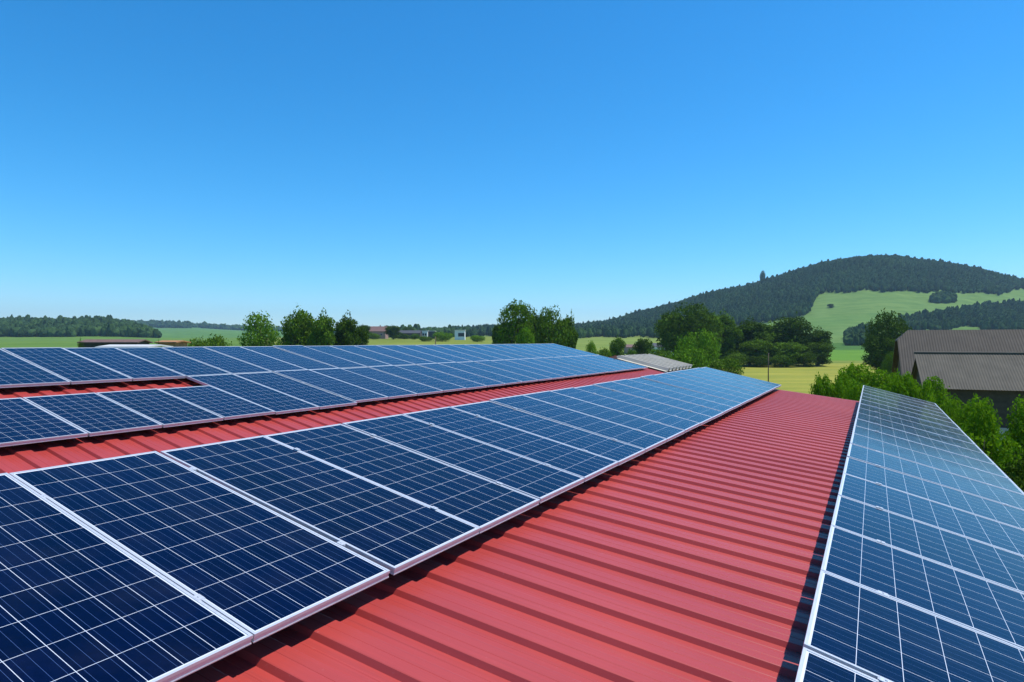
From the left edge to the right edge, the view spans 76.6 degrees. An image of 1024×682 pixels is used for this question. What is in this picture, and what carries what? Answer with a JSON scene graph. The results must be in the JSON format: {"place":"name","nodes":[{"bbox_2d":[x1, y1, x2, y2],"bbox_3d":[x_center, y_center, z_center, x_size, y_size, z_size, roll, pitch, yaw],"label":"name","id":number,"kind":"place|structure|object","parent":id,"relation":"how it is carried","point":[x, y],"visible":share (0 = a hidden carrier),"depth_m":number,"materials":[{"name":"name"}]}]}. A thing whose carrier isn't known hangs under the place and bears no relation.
{"place":"outdoors","nodes":[
{"label":"outdoors","id":0,"kind":"place"},
{"bbox_2d":[77,339,152,347],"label":"house","id":1,"kind":"structure","parent":0,"point":[91,343],"depth_m":85.11,"materials":[{"name":"red tile"}]},
{"bbox_2d":[0,269,1023,393],"bbox_3d":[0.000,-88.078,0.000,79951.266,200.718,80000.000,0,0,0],"label":"ground","id":2,"kind":"structure","parent":0,"point":[852,308],"depth_m":804.37,"materials":[{"name":"green plant"}]},
{"bbox_2d":[0,314,161,337],"bbox_3d":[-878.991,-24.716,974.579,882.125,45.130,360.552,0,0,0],"label":"forest","id":3,"kind":"object","parent":2,"relation":"on","point":[27,325],"visible":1,"depth_m":814.66,"materials":[{"name":"green plant"}]},
{"bbox_2d":[127,319,192,327],"bbox_3d":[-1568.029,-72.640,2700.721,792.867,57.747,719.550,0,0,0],"label":"ridge forest","id":4,"kind":"object","parent":2,"relation":"on","point":[153,323],"visible":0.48,"depth_m":2412.63,"materials":[{"name":"green plant"}]},
{"bbox_2d":[234,310,285,345],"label":"tree","id":5,"kind":"object","parent":2,"relation":"on","point":[260,337],"visible":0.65,"depth_m":123.21,"materials":[{"name":"green plant"}]},
{"bbox_2d":[280,305,314,345],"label":"tree","id":6,"kind":"object","parent":2,"relation":"on","point":[298,325],"visible":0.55,"depth_m":128.38,"materials":[{"name":"green plant"}]},
{"bbox_2d":[192,321,441,330],"bbox_3d":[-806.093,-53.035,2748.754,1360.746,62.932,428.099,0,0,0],"label":"tree line","id":7,"kind":"object","parent":2,"relation":"on","point":[204,324],"visible":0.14,"depth_m":2564.10,"materials":[{"name":"green plant"}]},
{"bbox_2d":[306,307,335,345],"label":"tree","id":8,"kind":"object","parent":2,"relation":"on","point":[324,329],"visible":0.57,"depth_m":126.53,"materials":[{"name":"green plant"}]},
{"bbox_2d":[333,310,361,345],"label":"tree","id":9,"kind":"object","parent":2,"relation":"on","point":[346,333],"visible":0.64,"depth_m":133.57,"materials":[{"name":"green plant"}]},
{"bbox_2d":[386,324,469,337],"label":"distant trees","id":10,"kind":"object","parent":2,"relation":"on","point":[450,329],"visible":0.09,"depth_m":810.41,"materials":[{"name":"green plant"}]},
{"bbox_2d":[0,368,858,681],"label":"warehouse","id":11,"kind":"structure","parent":2,"relation":"on","point":[694,554],"depth_m":4.67,"materials":[{"name":"metal"}]},
{"bbox_2d":[42,381,658,498],"bbox_3d":[1.449,1.108,11.652,0.080,0.358,21.696,14,7,28],"label":"mounting rail","id":12,"kind":"object","parent":11,"relation":"on","point":[192,468],"visible":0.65,"depth_m":5.62,"materials":[{"name":"metal"}]},
{"bbox_2d":[0,473,252,681],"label":"solar panel","id":13,"kind":"object","parent":12,"relation":"attached to","point":[80,601],"visible":1,"depth_m":2.97,"materials":[{"name":"glass"}]},
{"bbox_2d":[9,451,389,642],"bbox_3d":[-1.965,1.122,3.982,2.360,0.047,0.963,14,7,28],"label":"solar panel","id":14,"kind":"object","parent":12,"relation":"attached to","point":[257,571],"visible":0.88,"depth_m":3.82,"materials":[{"name":"glass"}]},
{"bbox_2d":[160,435,479,574],"bbox_3d":[-1.476,1.127,4.861,2.360,0.048,0.963,14,7,28],"label":"solar panel","id":15,"kind":"object","parent":12,"relation":"attached to","point":[394,532],"visible":0.88,"depth_m":4.72,"materials":[{"name":"glass"}]},
{"bbox_2d":[264,424,539,533],"bbox_3d":[-1.004,1.130,5.708,2.360,0.048,0.963,14,7,28],"label":"solar panel","id":16,"kind":"object","parent":12,"relation":"attached to","point":[483,504],"visible":0.88,"depth_m":5.60,"materials":[{"name":"glass"}]},
{"bbox_2d":[342,414,584,503],"bbox_3d":[-0.523,1.127,6.569,2.360,0.046,0.963,14,7,28],"label":"solar panel","id":17,"kind":"object","parent":12,"relation":"attached to","point":[542,482],"visible":0.88,"depth_m":6.46,"materials":[{"name":"glass"}]},
{"bbox_2d":[403,407,618,481],"bbox_3d":[-0.046,1.127,7.425,2.360,0.046,0.963,14,7,28],"label":"solar panel","id":18,"kind":"object","parent":12,"relation":"attached to","point":[586,465],"visible":0.9,"depth_m":7.34,"materials":[{"name":"glass"}]},
{"bbox_2d":[451,401,645,465],"bbox_3d":[0.433,1.130,8.284,2.360,0.046,0.963,14,7,28],"label":"solar panel","id":19,"kind":"object","parent":12,"relation":"attached to","point":[612,449],"visible":0.88,"depth_m":8.21,"materials":[{"name":"glass"}]},
{"bbox_2d":[489,395,666,451],"bbox_3d":[0.914,1.122,9.142,2.360,0.046,0.963,15,7,28],"label":"solar panel","id":20,"kind":"object","parent":12,"relation":"attached to","point":[601,427],"visible":0.91,"depth_m":9.06,"materials":[{"name":"glass"}]},
{"bbox_2d":[523,391,684,441],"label":"solar panel","id":21,"kind":"object","parent":12,"relation":"attached to","point":[668,433],"visible":0.85,"depth_m":9.94,"materials":[{"name":"glass"}]},
{"bbox_2d":[552,387,699,432],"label":"solar panel","id":22,"kind":"object","parent":12,"relation":"attached to","point":[686,425],"visible":0.86,"depth_m":10.80,"materials":[{"name":"glass"}]},
{"bbox_2d":[574,385,712,425],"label":"solar panel","id":23,"kind":"object","parent":12,"relation":"attached to","point":[701,419],"visible":0.83,"depth_m":11.68,"materials":[{"name":"glass"}]},
{"bbox_2d":[593,381,723,418],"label":"solar panel","id":24,"kind":"object","parent":12,"relation":"attached to","point":[677,403],"visible":0.9,"depth_m":12.53,"materials":[{"name":"glass"}]},
{"bbox_2d":[611,379,733,413],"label":"solar panel","id":25,"kind":"object","parent":12,"relation":"attached to","point":[683,397],"visible":0.84,"depth_m":13.38,"materials":[{"name":"glass"}]},
{"bbox_2d":[629,377,741,408],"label":"solar panel","id":26,"kind":"object","parent":12,"relation":"attached to","point":[734,404],"visible":0.84,"depth_m":14.27,"materials":[{"name":"glass"}]},
{"bbox_2d":[640,375,749,404],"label":"solar panel","id":27,"kind":"object","parent":12,"relation":"attached to","point":[698,389],"visible":0.9,"depth_m":15.10,"materials":[{"name":"glass"}]},
{"bbox_2d":[655,373,756,401],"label":"solar panel","id":28,"kind":"object","parent":12,"relation":"attached to","point":[716,388],"visible":0.81,"depth_m":16.00,"materials":[{"name":"glass"}]},
{"bbox_2d":[665,371,761,397],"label":"solar panel","id":29,"kind":"object","parent":12,"relation":"attached to","point":[713,383],"visible":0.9,"depth_m":16.85,"materials":[{"name":"glass"}]},
{"bbox_2d":[674,370,767,394],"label":"solar panel","id":30,"kind":"object","parent":12,"relation":"attached to","point":[763,392],"visible":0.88,"depth_m":17.70,"materials":[{"name":"glass"}]},
{"bbox_2d":[874,395,892,681],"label":"mounting rail","id":31,"kind":"object","parent":11,"relation":"on","point":[881,678],"visible":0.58,"depth_m":3.48,"materials":[{"name":"metal"}]},
{"bbox_2d":[795,647,881,681],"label":"solar panel","id":32,"kind":"object","parent":31,"relation":"attached to","point":[813,666],"visible":1,"depth_m":2.58,"materials":[{"name":"glass"}]},
{"bbox_2d":[860,396,954,423],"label":"solar panel","id":33,"kind":"object","parent":31,"relation":"attached to","point":[906,409],"visible":0.75,"depth_m":14.40,"materials":[{"name":"glass"}]},
{"bbox_2d":[859,399,960,429],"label":"solar panel","id":34,"kind":"object","parent":31,"relation":"attached to","point":[910,414],"visible":0.81,"depth_m":13.48,"materials":[{"name":"glass"}]},
{"bbox_2d":[801,570,1023,681],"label":"solar panel","id":35,"kind":"object","parent":31,"relation":"attached to","point":[866,631],"visible":0.91,"depth_m":2.99,"materials":[{"name":"glass"}]},
{"bbox_2d":[858,403,966,435],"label":"solar panel","id":36,"kind":"object","parent":31,"relation":"attached to","point":[916,420],"visible":0.71,"depth_m":12.63,"materials":[{"name":"glass"}]},
{"bbox_2d":[856,407,975,444],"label":"solar panel","id":37,"kind":"object","parent":31,"relation":"attached to","point":[919,426],"visible":0.77,"depth_m":11.70,"materials":[{"name":"glass"}]},
{"bbox_2d":[856,412,984,453],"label":"solar panel","id":38,"kind":"object","parent":31,"relation":"attached to","point":[920,432],"visible":0.75,"depth_m":10.80,"materials":[{"name":"glass"}]},
{"bbox_2d":[819,525,1023,648],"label":"solar panel","id":39,"kind":"object","parent":31,"relation":"attached to","point":[987,607],"visible":0.74,"depth_m":3.77,"materials":[{"name":"glass"}]},
{"bbox_2d":[854,418,995,464],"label":"solar panel","id":40,"kind":"object","parent":31,"relation":"attached to","point":[980,456],"visible":0.81,"depth_m":9.90,"materials":[{"name":"glass"}]},
{"bbox_2d":[830,495,1023,592],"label":"solar panel","id":41,"kind":"object","parent":31,"relation":"on","point":[997,565],"visible":0.81,"depth_m":4.64,"materials":[{"name":"glass"}]},
{"bbox_2d":[852,425,1008,477],"bbox_3d":[5.736,1.528,9.023,1.810,0.046,1.006,16,8,28],"label":"solar panel","id":42,"kind":"object","parent":31,"relation":"attached to","point":[949,456],"visible":0.69,"depth_m":9.01,"materials":[{"name":"glass"}]},
{"bbox_2d":[838,473,1023,555],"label":"solar panel","id":43,"kind":"object","parent":31,"relation":"attached to","point":[964,523],"visible":0.79,"depth_m":5.50,"materials":[{"name":"glass"}]},
{"bbox_2d":[843,457,1023,528],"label":"solar panel","id":44,"kind":"object","parent":31,"relation":"attached to","point":[973,504],"visible":0.76,"depth_m":6.36,"materials":[{"name":"glass"}]},
{"bbox_2d":[847,443,1023,509],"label":"solar panel","id":45,"kind":"object","parent":31,"relation":"attached to","point":[948,479],"visible":0.82,"depth_m":7.21,"materials":[{"name":"glass"}]},
{"bbox_2d":[850,433,1023,494],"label":"solar panel","id":46,"kind":"object","parent":31,"relation":"attached to","point":[939,463],"visible":0.85,"depth_m":8.08,"materials":[{"name":"glass"}]},
{"bbox_3d":[-1.881,0.906,17.558,0.080,0.120,27.524,14,7,28],"label":"mounting rail","id":47,"kind":"object","parent":11,"relation":"on","visible":0},
{"bbox_2d":[159,385,274,419],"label":"solar panel","id":48,"kind":"object","parent":47,"relation":"attached to","point":[225,405],"visible":0.88,"depth_m":10.74,"materials":[{"name":"glass"}]},
{"bbox_2d":[234,372,356,408],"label":"solar panel","id":49,"kind":"object","parent":47,"relation":"attached to","point":[321,399],"visible":0.89,"depth_m":12.61,"materials":[{"name":"glass"}]},
{"bbox_2d":[273,369,387,402],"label":"solar panel","id":50,"kind":"object","parent":47,"relation":"attached to","point":[357,394],"visible":0.98,"depth_m":13.46,"materials":[{"name":"glass"}]},
{"bbox_2d":[341,367,442,395],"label":"solar panel","id":51,"kind":"object","parent":47,"relation":"attached to","point":[403,383],"visible":0.86,"depth_m":15.22,"materials":[{"name":"glass"}]},
{"bbox_2d":[368,365,465,391],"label":"solar panel","id":52,"kind":"object","parent":47,"relation":"attached to","point":[444,386],"visible":0.93,"depth_m":16.06,"materials":[{"name":"glass"}]},
{"bbox_2d":[397,365,486,389],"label":"solar panel","id":53,"kind":"object","parent":47,"relation":"attached to","point":[465,383],"visible":0.88,"depth_m":16.94,"materials":[{"name":"glass"}]},
{"bbox_2d":[417,363,505,386],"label":"solar panel","id":54,"kind":"object","parent":47,"relation":"attached to","point":[487,382],"visible":0.98,"depth_m":17.78,"materials":[{"name":"glass"}]},
{"bbox_2d":[438,362,522,384],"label":"solar panel","id":55,"kind":"object","parent":47,"relation":"attached to","point":[484,373],"visible":0.91,"depth_m":18.65,"materials":[{"name":"glass"}]},
{"bbox_2d":[458,361,537,382],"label":"solar panel","id":56,"kind":"object","parent":47,"relation":"attached to","point":[525,379],"visible":0.91,"depth_m":19.52,"materials":[{"name":"glass"}]},
{"bbox_2d":[474,360,552,380],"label":"solar panel","id":57,"kind":"object","parent":47,"relation":"attached to","point":[538,377],"visible":0.94,"depth_m":20.36,"materials":[{"name":"glass"}]},
{"bbox_2d":[491,360,564,379],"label":"solar panel","id":58,"kind":"object","parent":47,"relation":"attached to","point":[533,370],"visible":0.86,"depth_m":21.24,"materials":[{"name":"glass"}]},
{"label":"mounting rail","id":59,"kind":"object","parent":11,"relation":"on","visible":0},
{"bbox_2d":[0,398,87,446],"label":"solar panel","id":60,"kind":"object","parent":59,"relation":"attached to","point":[23,421],"visible":1,"depth_m":8.18,"materials":[{"name":"glass"}]},
{"bbox_2d":[23,393,161,436],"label":"solar panel","id":61,"kind":"object","parent":59,"relation":"attached to","point":[93,414],"visible":0.88,"depth_m":9.02,"materials":[{"name":"glass"}]},
{"bbox_2d":[97,388,223,427],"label":"solar panel","id":62,"kind":"object","parent":59,"relation":"attached to","point":[164,409],"visible":0.9,"depth_m":9.88,"materials":[{"name":"glass"}]},
{"bbox_2d":[187,374,318,413],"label":"solar panel","id":63,"kind":"object","parent":59,"relation":"attached to","point":[277,402],"visible":0.98,"depth_m":11.76,"materials":[{"name":"glass"}]},
{"bbox_2d":[310,368,416,398],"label":"solar panel","id":64,"kind":"object","parent":59,"relation":"attached to","point":[389,391],"visible":0.91,"depth_m":14.35,"materials":[{"name":"glass"}]},
{"label":"mounting rail","id":65,"kind":"object","parent":11,"relation":"on","visible":0},
{"bbox_2d":[0,349,69,387],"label":"solar panel","id":66,"kind":"object","parent":65,"relation":"attached to","point":[15,371],"visible":1,"depth_m":10.22,"materials":[{"name":"glass"}]},
{"bbox_2d":[1,347,132,383],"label":"solar panel","id":67,"kind":"object","parent":65,"relation":"attached to","point":[72,367],"visible":0.91,"depth_m":11.16,"materials":[{"name":"glass"}]},
{"bbox_2d":[305,346,390,366],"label":"solar panel","id":68,"kind":"object","parent":65,"relation":"on","point":[352,357],"visible":0.75,"depth_m":17.24,"materials":[{"name":"glass"}]},
{"bbox_2d":[331,345,415,365],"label":"solar panel","id":69,"kind":"object","parent":65,"relation":"on","point":[374,355],"visible":0.76,"depth_m":18.08,"materials":[{"name":"glass"}]},
{"bbox_2d":[354,345,434,364],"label":"solar panel","id":70,"kind":"object","parent":65,"relation":"attached to","point":[395,354],"visible":0.84,"depth_m":18.96,"materials":[{"name":"glass"}]},
{"bbox_2d":[377,345,453,362],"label":"solar panel","id":71,"kind":"object","parent":65,"relation":"attached to","point":[418,354],"visible":0.69,"depth_m":19.82,"materials":[{"name":"glass"}]},
{"bbox_2d":[398,345,471,361],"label":"solar panel","id":72,"kind":"object","parent":65,"relation":"attached to","point":[436,353],"visible":0.72,"depth_m":20.68,"materials":[{"name":"glass"}]},
{"bbox_3d":[-2.809,0.603,18.622,0.080,0.132,26.570,14,7,28],"label":"mounting rail","id":73,"kind":"object","parent":11,"relation":"on","visible":0},
{"bbox_2d":[64,347,185,380],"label":"solar panel","id":74,"kind":"object","parent":73,"relation":"attached to","point":[135,368],"visible":0.86,"depth_m":12.03,"materials":[{"name":"glass"}]},
{"bbox_2d":[117,347,231,377],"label":"solar panel","id":75,"kind":"object","parent":73,"relation":"attached to","point":[176,362],"visible":0.76,"depth_m":12.93,"materials":[{"name":"glass"}]},
{"bbox_2d":[162,347,271,373],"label":"solar panel","id":76,"kind":"object","parent":73,"relation":"on","point":[229,364],"visible":0.81,"depth_m":13.77,"materials":[{"name":"glass"}]},
{"bbox_2d":[203,346,306,371],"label":"solar panel","id":77,"kind":"object","parent":73,"relation":"attached to","point":[255,358],"visible":0.81,"depth_m":14.66,"materials":[{"name":"glass"}]},
{"bbox_2d":[240,346,336,369],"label":"solar panel","id":78,"kind":"object","parent":73,"relation":"on","point":[290,358],"visible":0.72,"depth_m":15.53,"materials":[{"name":"glass"}]},
{"bbox_2d":[273,345,366,367],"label":"solar panel","id":79,"kind":"object","parent":73,"relation":"attached to","point":[320,356],"visible":0.86,"depth_m":16.36,"materials":[{"name":"glass"}]},
{"bbox_2d":[493,298,539,343],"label":"tree","id":80,"kind":"object","parent":2,"relation":"on","point":[507,334],"visible":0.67,"depth_m":128.28,"materials":[{"name":"green plant"}]},
{"bbox_2d":[534,305,572,347],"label":"tree","id":81,"kind":"object","parent":2,"relation":"on","point":[554,335],"visible":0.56,"depth_m":130.44,"materials":[{"name":"green plant"}]},
{"bbox_2d":[667,346,710,368],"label":"shrub","id":82,"kind":"object","parent":2,"relation":"on","point":[694,360],"visible":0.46,"depth_m":103.81,"materials":[{"name":"green plant"}]},
{"bbox_2d":[654,301,724,354],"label":"tree","id":83,"kind":"object","parent":2,"relation":"on","point":[685,325],"visible":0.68,"depth_m":186.36,"materials":[{"name":"green plant"}]},
{"bbox_2d":[673,328,721,363],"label":"shrub","id":84,"kind":"object","parent":2,"relation":"on","point":[704,342],"visible":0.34,"depth_m":118.43,"materials":[{"name":"green plant"}]},
{"bbox_2d":[706,356,744,374],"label":"shrub","id":85,"kind":"object","parent":2,"relation":"on","point":[726,365],"visible":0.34,"depth_m":108.54,"materials":[{"name":"green plant"}]},
{"bbox_2d":[716,308,743,360],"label":"tree","id":86,"kind":"object","parent":2,"relation":"on","point":[731,335],"visible":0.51,"depth_m":202.65,"materials":[{"name":"green plant"}]},
{"bbox_2d":[452,254,1023,337],"bbox_3d":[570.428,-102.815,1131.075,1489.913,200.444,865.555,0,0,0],"label":"hill forest","id":87,"kind":"object","parent":2,"relation":"on","point":[789,293],"visible":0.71,"depth_m":1168.45,"materials":[{"name":"green plant"}]},
{"bbox_2d":[736,316,767,364],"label":"tree","id":88,"kind":"object","parent":2,"relation":"on","point":[751,329],"visible":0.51,"depth_m":208.58,"materials":[{"name":"green plant"}]},
{"bbox_2d":[734,338,773,365],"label":"tree","id":89,"kind":"object","parent":2,"relation":"on","point":[751,348],"visible":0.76,"depth_m":201.00,"materials":[{"name":"green plant"}]},
{"bbox_2d":[767,339,808,366],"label":"tree","id":90,"kind":"object","parent":2,"relation":"on","point":[792,349],"visible":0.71,"depth_m":197.70,"materials":[{"name":"green plant"}]},
{"bbox_2d":[769,311,815,349],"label":"tree","id":91,"kind":"object","parent":2,"relation":"on","point":[791,328],"visible":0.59,"depth_m":210.58,"materials":[{"name":"green plant"}]},
{"bbox_2d":[802,340,835,365],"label":"tree","id":92,"kind":"object","parent":2,"relation":"on","point":[817,349],"visible":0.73,"depth_m":202.82,"materials":[{"name":"green plant"}]},
{"bbox_2d":[808,371,845,398],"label":"bush","id":93,"kind":"object","parent":2,"relation":"on","point":[820,387],"visible":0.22,"depth_m":41.64,"materials":[{"name":"green plant"}]},
{"bbox_2d":[840,378,868,400],"bbox_3d":[21.202,5.488,40.059,3.092,6.485,3.468,0,0,7],"label":"bush","id":94,"kind":"object","parent":2,"relation":"on","point":[854,392],"visible":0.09,"depth_m":39.27,"materials":[{"name":"green plant"}]},
{"bbox_2d":[843,322,874,345],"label":"copse","id":95,"kind":"object","parent":2,"relation":"on","point":[854,336],"visible":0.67,"depth_m":535.68,"materials":[{"name":"green plant"}]},
{"bbox_2d":[837,362,890,387],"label":"bush","id":96,"kind":"object","parent":2,"relation":"on","point":[857,372],"visible":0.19,"depth_m":49.63,"materials":[{"name":"green plant"}]},
{"bbox_2d":[861,331,895,373],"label":"tree","id":97,"kind":"object","parent":2,"relation":"on","point":[878,349],"visible":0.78,"depth_m":145.91,"materials":[{"name":"green plant"}]},
{"bbox_2d":[864,308,911,351],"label":"tree","id":98,"kind":"object","parent":2,"relation":"on","point":[897,329],"visible":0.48,"depth_m":148.24,"materials":[{"name":"green plant"}]},
{"bbox_2d":[885,367,936,401],"bbox_3d":[20.946,5.093,33.980,3.007,7.396,2.919,0,0,40],"label":"bush","id":99,"kind":"object","parent":2,"relation":"on","point":[900,385],"visible":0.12,"depth_m":33.66,"materials":[{"name":"green plant"}]},
{"bbox_2d":[921,376,964,414],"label":"bush","id":100,"kind":"object","parent":2,"relation":"on","point":[938,385],"visible":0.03,"depth_m":40.07,"materials":[{"name":"green plant"}]},
{"bbox_2d":[897,298,1023,329],"bbox_3d":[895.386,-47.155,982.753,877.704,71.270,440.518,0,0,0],"label":"forest patch","id":101,"kind":"object","parent":2,"relation":"on","point":[997,315],"visible":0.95,"depth_m":842.86,"materials":[{"name":"green plant"}]},
{"bbox_2d":[925,391,1003,452],"bbox_3d":[20.480,5.515,30.086,3.478,6.417,3.902,0,0,-43],"label":"bush","id":102,"kind":"object","parent":2,"relation":"on","point":[956,418],"visible":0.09,"depth_m":29.62,"materials":[{"name":"green plant"}]},
{"bbox_2d":[911,351,1023,450],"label":"barn","id":103,"kind":"structure","parent":2,"relation":"on","point":[997,378],"depth_m":46.16,"materials":[{"name":"grey metal"}]},
{"bbox_2d":[957,401,1022,478],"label":"bush","id":104,"kind":"object","parent":2,"relation":"on","point":[981,438],"visible":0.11,"depth_m":24.84,"materials":[{"name":"green plant"}]},
{"bbox_2d":[995,451,1023,482],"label":"bush","id":105,"kind":"object","parent":2,"relation":"on","point":[1010,469],"visible":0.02,"depth_m":18.37,"materials":[{"name":"green plant"}]},
{"bbox_2d":[1000,394,1023,468],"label":"bush","id":106,"kind":"object","parent":2,"relation":"on","point":[1013,430],"visible":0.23,"depth_m":28.01,"materials":[{"name":"green plant"}]},
{"bbox_2d":[0,0,1023,327],"label":"sky","id":107,"kind":"structure","parent":0,"point":[425,163],"materials":[{"name":"blue"}]},
{"bbox_2d":[609,354,691,372],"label":"shed","id":108,"kind":"structure","parent":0,"point":[657,363],"depth_m":31.32,"materials":[{"name":"white metal"}]},
{"bbox_2d":[892,329,1023,377],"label":"farm building","id":109,"kind":"structure","parent":0,"point":[908,343],"depth_m":62.12,"materials":[{"name":"grey metal"}]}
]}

